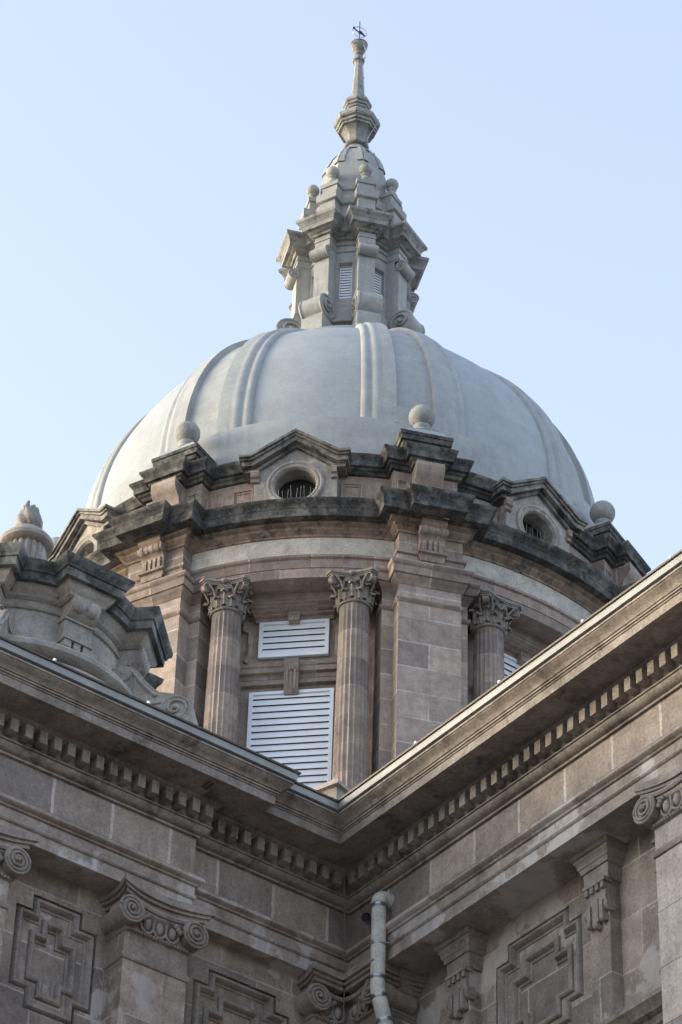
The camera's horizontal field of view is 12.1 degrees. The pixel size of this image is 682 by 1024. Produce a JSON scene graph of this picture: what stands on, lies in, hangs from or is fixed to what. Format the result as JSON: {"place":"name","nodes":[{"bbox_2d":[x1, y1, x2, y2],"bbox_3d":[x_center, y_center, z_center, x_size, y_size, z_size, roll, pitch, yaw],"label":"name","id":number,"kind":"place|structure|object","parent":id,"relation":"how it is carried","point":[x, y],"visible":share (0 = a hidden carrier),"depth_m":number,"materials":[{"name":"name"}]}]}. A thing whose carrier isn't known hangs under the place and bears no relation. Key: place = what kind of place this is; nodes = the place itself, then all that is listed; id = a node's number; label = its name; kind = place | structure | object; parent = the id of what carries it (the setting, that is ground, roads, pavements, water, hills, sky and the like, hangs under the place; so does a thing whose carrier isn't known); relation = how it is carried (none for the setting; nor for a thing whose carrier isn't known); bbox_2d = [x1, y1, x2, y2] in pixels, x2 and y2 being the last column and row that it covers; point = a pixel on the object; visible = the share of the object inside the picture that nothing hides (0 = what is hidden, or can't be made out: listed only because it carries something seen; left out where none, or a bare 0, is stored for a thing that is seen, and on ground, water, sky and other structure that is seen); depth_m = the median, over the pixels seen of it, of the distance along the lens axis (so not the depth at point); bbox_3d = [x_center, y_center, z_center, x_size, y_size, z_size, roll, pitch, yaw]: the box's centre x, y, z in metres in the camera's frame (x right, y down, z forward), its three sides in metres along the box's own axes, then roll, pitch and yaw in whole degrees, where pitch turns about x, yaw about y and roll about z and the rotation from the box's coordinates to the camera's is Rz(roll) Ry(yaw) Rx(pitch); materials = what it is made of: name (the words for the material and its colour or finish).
{"place":"outdoors","nodes":[
{"label":"outdoors","id":0,"kind":"place"},
{"bbox_2d":[0,0,681,573],"label":"sky","id":1,"kind":"structure","parent":0,"point":[158,158],"materials":[{"name":"blue"}]},
{"label":"ground","id":2,"kind":"structure","parent":0,"visible":0},
{"bbox_2d":[0,636,352,1023],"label":"wing building","id":3,"kind":"structure","parent":2,"relation":"on","point":[159,865],"depth_m":22.92,"materials":[{"name":"stone"}]},
{"bbox_2d":[0,541,197,724],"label":"round turret","id":4,"kind":"object","parent":3,"relation":"on","point":[75,611],"visible":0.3,"depth_m":27.66,"materials":[{"name":"grey stone"}]},
{"bbox_2d":[0,500,53,559],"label":"flame urn","id":5,"kind":"object","parent":4,"relation":"on","point":[31,534],"visible":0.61,"depth_m":29.16,"materials":[{"name":"grey stone"}]},
{"bbox_2d":[342,858,346,1023],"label":"hanging wire","id":6,"kind":"object","parent":3,"relation":"hanging from","point":[344,956],"visible":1,"depth_m":23.75,"materials":[{"name":"metal"}]},
{"bbox_2d":[46,322,650,789],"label":"domed tower","id":7,"kind":"structure","parent":2,"relation":"on","point":[396,582],"depth_m":59.19,"materials":[{"name":"stone"}]},
{"bbox_2d":[269,486,313,498],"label":"bird spike strip","id":8,"kind":"object","parent":7,"relation":"on","point":[287,495],"visible":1,"depth_m":59.34,"materials":[{"name":"grey metal"}]},
{"bbox_2d":[313,779,349,799],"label":"capped post","id":9,"kind":"object","parent":7,"relation":"on","point":[337,789],"visible":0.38,"depth_m":50.68,"materials":[{"name":"stone"}]},
{"bbox_2d":[275,38,428,333],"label":"lantern","id":10,"kind":"object","parent":7,"relation":"on","point":[352,250],"visible":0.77,"depth_m":71.08,"materials":[{"name":"grey stone"}]},
{"bbox_2d":[352,21,366,37],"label":"armillary weather vane","id":11,"kind":"object","parent":10,"relation":"on","point":[360,32],"visible":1,"depth_m":76.90,"materials":[{"name":"brown metal"}]},
{"bbox_2d":[363,44,378,154],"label":"lightning cable","id":12,"kind":"object","parent":10,"relation":"attached to","point":[369,108],"visible":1,"depth_m":75.00,"materials":[{"name":"metal"}]},
{"bbox_2d":[337,549,681,1023],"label":"wing building","id":13,"kind":"structure","parent":2,"relation":"on","point":[512,842],"depth_m":22.51,"materials":[{"name":"stone"}]},
{"bbox_2d":[361,912,370,925],"bbox_3d":[0.209,3.000,23.764,0.070,0.088,0.132,-18,-44,22],"label":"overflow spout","id":14,"kind":"object","parent":13,"relation":"attached to","point":[366,917],"visible":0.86,"depth_m":23.73,"materials":[{"name":"metal"}]},
{"bbox_2d":[369,891,393,1023],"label":"downpipe","id":15,"kind":"object","parent":13,"relation":"attached to","point":[381,903],"visible":1,"depth_m":23.32,"materials":[{"name":"metal"}]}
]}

